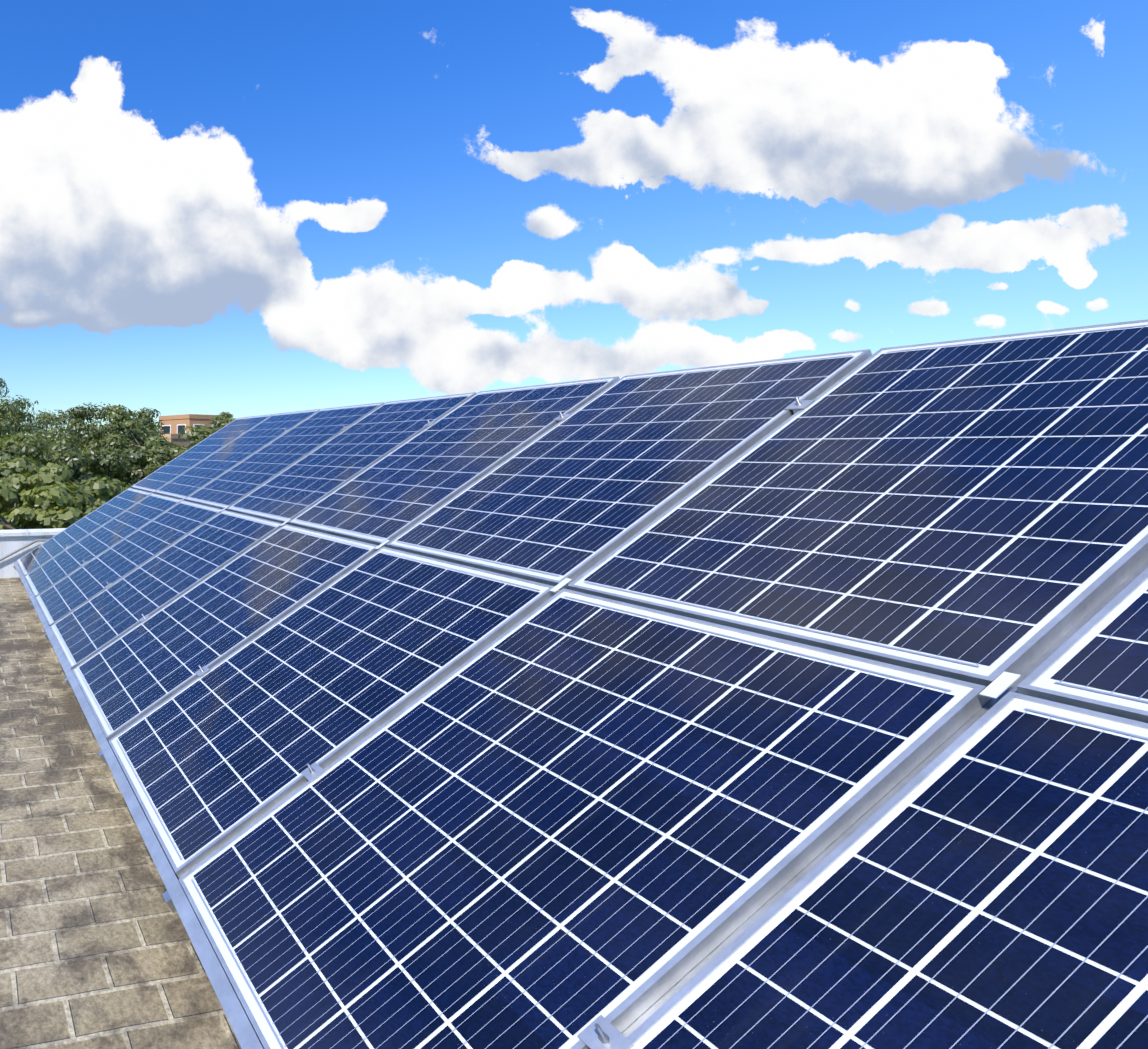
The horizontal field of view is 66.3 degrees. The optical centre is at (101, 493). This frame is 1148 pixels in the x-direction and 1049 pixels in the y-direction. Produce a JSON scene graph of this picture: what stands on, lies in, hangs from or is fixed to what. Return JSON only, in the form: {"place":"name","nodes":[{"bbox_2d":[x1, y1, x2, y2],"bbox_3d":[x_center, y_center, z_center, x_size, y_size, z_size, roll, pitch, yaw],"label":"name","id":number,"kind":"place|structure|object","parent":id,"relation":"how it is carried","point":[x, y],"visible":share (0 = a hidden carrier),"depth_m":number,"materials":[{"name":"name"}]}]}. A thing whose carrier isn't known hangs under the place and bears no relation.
{"place":"outdoors","nodes":[
{"label":"outdoors","id":0,"kind":"place"},
{"bbox_2d":[0,0,1147,436],"label":"sky","id":1,"kind":"structure","parent":0,"point":[240,208],"materials":[{"name":"blue"}]},
{"label":"ground","id":2,"kind":"structure","parent":0,"visible":0},
{"bbox_2d":[0,511,17,529],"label":"bush","id":3,"kind":"object","parent":2,"relation":"on","point":[6,518],"visible":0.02,"depth_m":16.84,"materials":[{"name":"green plant"}]},
{"bbox_2d":[0,398,45,436],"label":"broadleaf tree","id":4,"kind":"object","parent":2,"relation":"on","point":[5,408],"visible":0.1,"depth_m":58.05,"materials":[{"name":"green plant"}]},
{"bbox_2d":[0,378,48,445],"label":"broadleaf tree","id":5,"kind":"object","parent":2,"relation":"on","point":[3,430],"visible":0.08,"depth_m":28.35,"materials":[{"name":"green plant"}]},
{"bbox_2d":[0,432,50,513],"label":"broadleaf tree","id":6,"kind":"object","parent":2,"relation":"on","point":[30,448],"visible":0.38,"depth_m":21.32,"materials":[{"name":"green plant"}]},
{"bbox_2d":[0,481,83,529],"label":"bush","id":7,"kind":"object","parent":2,"relation":"on","point":[64,516],"visible":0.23,"depth_m":12.83,"materials":[{"name":"green plant"}]},
{"bbox_2d":[11,462,73,519],"bbox_3d":[-1.969,1.794,15.274,3.431,4.929,4.195,-1,4,-14],"label":"bush","id":8,"kind":"object","parent":2,"relation":"on","point":[51,474],"visible":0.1,"depth_m":16.55,"materials":[{"name":"green plant"}]},
{"bbox_2d":[0,395,86,472],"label":"broadleaf tree","id":9,"kind":"object","parent":2,"relation":"on","point":[19,416],"visible":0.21,"depth_m":32.33,"materials":[{"name":"green plant"}]},
{"bbox_2d":[0,455,87,504],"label":"bush","id":10,"kind":"object","parent":2,"relation":"on","point":[22,466],"visible":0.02,"depth_m":18.48,"materials":[{"name":"green plant"}]},
{"bbox_2d":[0,436,89,512],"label":"tree","id":11,"kind":"object","parent":2,"relation":"on","point":[68,458],"visible":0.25,"depth_m":23.71,"materials":[{"name":"green plant"}]},
{"bbox_2d":[9,486,82,529],"bbox_3d":[-0.624,1.982,15.067,3.392,4.544,4.110,0,4,-3],"label":"bush","id":12,"kind":"object","parent":2,"relation":"on","point":[46,498],"visible":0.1,"depth_m":13.20,"materials":[{"name":"green plant"}]},
{"bbox_2d":[2,443,123,516],"bbox_3d":[-1.677,0.753,26.448,5.738,5.497,5.987,-2,5,-31],"label":"tree","id":13,"kind":"object","parent":2,"relation":"on","point":[78,477],"visible":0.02,"depth_m":25.03,"materials":[{"name":"green plant"}]},
{"bbox_2d":[14,409,111,436],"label":"broadleaf tree","id":14,"kind":"object","parent":2,"relation":"on","point":[41,418],"visible":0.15,"depth_m":60.98,"materials":[{"name":"green plant"}]},
{"bbox_2d":[0,402,165,467],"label":"tree","id":15,"kind":"object","parent":2,"relation":"on","point":[81,413],"visible":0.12,"depth_m":39.47,"materials":[{"name":"green plant"}]},
{"bbox_2d":[67,486,100,524],"bbox_3d":[-0.095,2.116,13.812,3.324,4.445,3.495,-2,4,-22],"label":"bush","id":16,"kind":"object","parent":2,"relation":"on","point":[88,499],"depth_m":14.43,"materials":[{"name":"green plant"}]},
{"bbox_2d":[67,475,131,505],"bbox_3d":[0.646,1.779,17.709,4.107,4.636,4.183,0,4,-2],"label":"bush","id":17,"kind":"object","parent":2,"relation":"on","point":[103,490],"visible":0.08,"depth_m":15.86,"materials":[{"name":"green plant"}]},
{"bbox_2d":[62,448,152,485],"bbox_3d":[-0.114,0.759,27.588,6.240,5.308,5.468,2,4,23],"label":"broadleaf tree","id":18,"kind":"object","parent":2,"relation":"on","point":[103,461],"visible":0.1,"depth_m":26.94,"materials":[{"name":"green plant"}]},
{"bbox_2d":[77,437,148,483],"bbox_3d":[1.239,0.252,31.156,6.618,5.825,7.007,0,4,1],"label":"broadleaf tree","id":19,"kind":"object","parent":2,"relation":"on","point":[114,446],"visible":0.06,"depth_m":30.48,"materials":[{"name":"green plant"}]},
{"bbox_2d":[64,404,190,477],"bbox_3d":[1.851,-0.945,35.777,6.337,7.634,6.994,2,4,24],"label":"broadleaf tree","id":20,"kind":"object","parent":2,"relation":"on","point":[100,431],"visible":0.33,"depth_m":34.26,"materials":[{"name":"green plant"}]},
{"bbox_2d":[117,447,166,486],"bbox_3d":[2.432,0.693,28.400,6.221,5.348,5.104,0,4,4],"label":"broadleaf tree","id":21,"kind":"object","parent":2,"relation":"on","point":[137,456],"visible":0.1,"depth_m":28.37,"materials":[{"name":"green plant"}]},
{"bbox_2d":[111,434,191,447],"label":"building","id":22,"kind":"structure","parent":2,"relation":"on","point":[174,438],"depth_m":49.43,"materials":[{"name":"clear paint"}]},
{"bbox_2d":[102,406,217,465],"bbox_3d":[2.646,-0.400,30.107,5.913,7.316,5.306,1,4,19],"label":"broadleaf tree","id":23,"kind":"object","parent":2,"relation":"on","point":[158,454],"visible":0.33,"depth_m":30.52,"materials":[{"name":"green plant"}]},
{"bbox_2d":[150,442,184,468],"bbox_3d":[4.680,0.459,29.460,5.303,5.667,5.881,0,4,6],"label":"broadleaf tree","id":24,"kind":"object","parent":2,"relation":"on","point":[169,443],"depth_m":29.59,"materials":[{"name":"green plant"}]},
{"bbox_2d":[159,414,216,433],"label":"ochre house","id":25,"kind":"structure","parent":2,"relation":"on","point":[174,424],"depth_m":55.46,"materials":[{"name":"orange paint"}]},
{"bbox_2d":[187,430,214,446],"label":"broadleaf tree","id":26,"kind":"object","parent":2,"relation":"on","point":[208,434],"depth_m":30.50,"materials":[{"name":"green plant"}]},
{"bbox_2d":[195,411,234,442],"bbox_3d":[8.812,-1.301,40.710,6.541,7.644,5.818,0,4,-6],"label":"broadleaf tree","id":27,"kind":"object","parent":2,"relation":"on","point":[223,419],"visible":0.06,"depth_m":39.16,"materials":[{"name":"green plant"}]},
{"bbox_3d":[1.370,3.346,1.735,16.500,3.596,15.050,-1,4,-12],"label":"building body","id":28,"kind":"object","parent":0,"visible":0},
{"bbox_2d":[0,577,559,1048],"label":"roof","id":29,"kind":"structure","parent":28,"relation":"on","point":[96,949],"depth_m":2.44,"materials":[{"name":"tile"}]},
{"bbox_2d":[0,539,48,560],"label":"conduit","id":30,"kind":"object","parent":29,"relation":"on","point":[23,547],"visible":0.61,"depth_m":8.44,"materials":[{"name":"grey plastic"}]},
{"bbox_2d":[0,528,65,577],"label":"parapet walls","id":31,"kind":"structure","parent":29,"relation":"on","point":[12,540],"depth_m":8.49,"materials":[{"name":"white paint"}]},
{"bbox_2d":[13,547,1147,1048],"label":"mounting rail","id":32,"kind":"object","parent":29,"relation":"on","point":[231,1003],"visible":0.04,"depth_m":1.66,"materials":[{"name":"metal"}]},
{"bbox_2d":[17,488,151,575],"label":"solar panel","id":33,"kind":"object","parent":32,"relation":"on","point":[74,533],"visible":0.96,"depth_m":7.60,"materials":[{"name":"glass"}]},
{"bbox_2d":[24,493,180,596],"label":"solar panel","id":34,"kind":"object","parent":32,"relation":"on","point":[93,545],"visible":0.98,"depth_m":6.61,"materials":[{"name":"glass"}]},
{"bbox_2d":[35,500,221,625],"bbox_3d":[0.195,0.555,5.681,1.650,0.036,0.980,-33,10,-8],"label":"solar panel","id":35,"kind":"object","parent":32,"relation":"on","point":[76,589],"visible":0.98,"depth_m":5.61,"materials":[{"name":"glass"}]},
{"bbox_2d":[50,510,282,668],"bbox_3d":[0.405,0.622,4.693,1.650,0.035,0.980,-33,10,-8],"label":"solar panel","id":36,"kind":"object","parent":32,"relation":"on","point":[117,609],"visible":0.98,"depth_m":4.60,"materials":[{"name":"glass"}]},
{"bbox_2d":[131,414,272,493],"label":"solar panel","id":37,"kind":"object","parent":32,"relation":"on","point":[171,470],"visible":0.94,"depth_m":7.84,"materials":[{"name":"glass"}]},
{"bbox_2d":[72,524,379,740],"bbox_3d":[0.617,0.688,3.704,1.650,0.035,0.980,-33,10,-8],"label":"solar panel","id":38,"kind":"object","parent":32,"relation":"on","point":[137,672],"visible":1,"depth_m":3.59,"materials":[{"name":"glass"}]},
{"bbox_2d":[154,409,319,500],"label":"solar panel","id":39,"kind":"object","parent":32,"relation":"on","point":[221,461],"visible":0.96,"depth_m":6.84,"materials":[{"name":"glass"}]},
{"bbox_2d":[185,402,383,510],"bbox_3d":[1.587,-0.338,5.918,1.650,0.035,0.980,-33,10,-8],"label":"solar panel","id":40,"kind":"object","parent":32,"relation":"on","point":[265,464],"visible":0.96,"depth_m":5.85,"materials":[{"name":"glass"}]},
{"bbox_2d":[109,547,557,878],"bbox_3d":[0.830,0.755,2.719,1.650,0.037,0.980,-33,10,-8],"label":"solar panel","id":41,"kind":"object","parent":32,"relation":"on","point":[220,754],"visible":0.98,"depth_m":2.57,"materials":[{"name":"glass"}]},
{"bbox_2d":[227,392,476,524],"bbox_3d":[1.798,-0.271,4.929,1.650,0.036,0.980,-33,10,-8],"label":"solar panel","id":42,"kind":"object","parent":32,"relation":"on","point":[303,484],"visible":0.98,"depth_m":4.85,"materials":[{"name":"glass"}]},
{"bbox_2d":[288,376,619,547],"bbox_3d":[2.010,-0.206,3.943,1.650,0.035,0.980,-33,10,-8],"label":"solar panel","id":43,"kind":"object","parent":32,"relation":"on","point":[403,487],"visible":0.98,"depth_m":3.84,"materials":[{"name":"glass"}]},
{"bbox_2d":[53,396,1020,1048],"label":"panel clamps","id":44,"kind":"object","parent":32,"relation":"attached to","point":[599,1032],"visible":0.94,"depth_m":1.35,"materials":[{"name":"metal"}]},
{"bbox_2d":[178,588,990,1048],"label":"solar panel","id":45,"kind":"object","parent":32,"relation":"on","point":[560,818],"visible":1,"depth_m":1.57,"materials":[{"name":"glass"}]},
{"bbox_2d":[387,349,871,589],"bbox_3d":[2.222,-0.139,2.955,1.650,0.036,0.980,-33,10,-8],"label":"solar panel","id":46,"kind":"object","parent":32,"relation":"on","point":[580,491],"visible":1,"depth_m":2.82,"materials":[{"name":"glass"}]},
{"bbox_2d":[568,319,1147,686],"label":"solar panel","id":47,"kind":"object","parent":32,"relation":"on","point":[973,510],"visible":0.98,"depth_m":1.86,"materials":[{"name":"glass"}]},
{"bbox_2d":[627,691,1147,1048],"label":"solar panel","id":48,"kind":"object","parent":32,"relation":"on","point":[981,882],"visible":1,"depth_m":1.12,"materials":[{"name":"glass"}]},
{"bbox_2d":[1017,568,1147,722],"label":"solar panel","id":49,"kind":"object","parent":32,"relation":"on","point":[1098,662],"visible":0.92,"depth_m":1.31,"materials":[{"name":"glass"}]}
]}

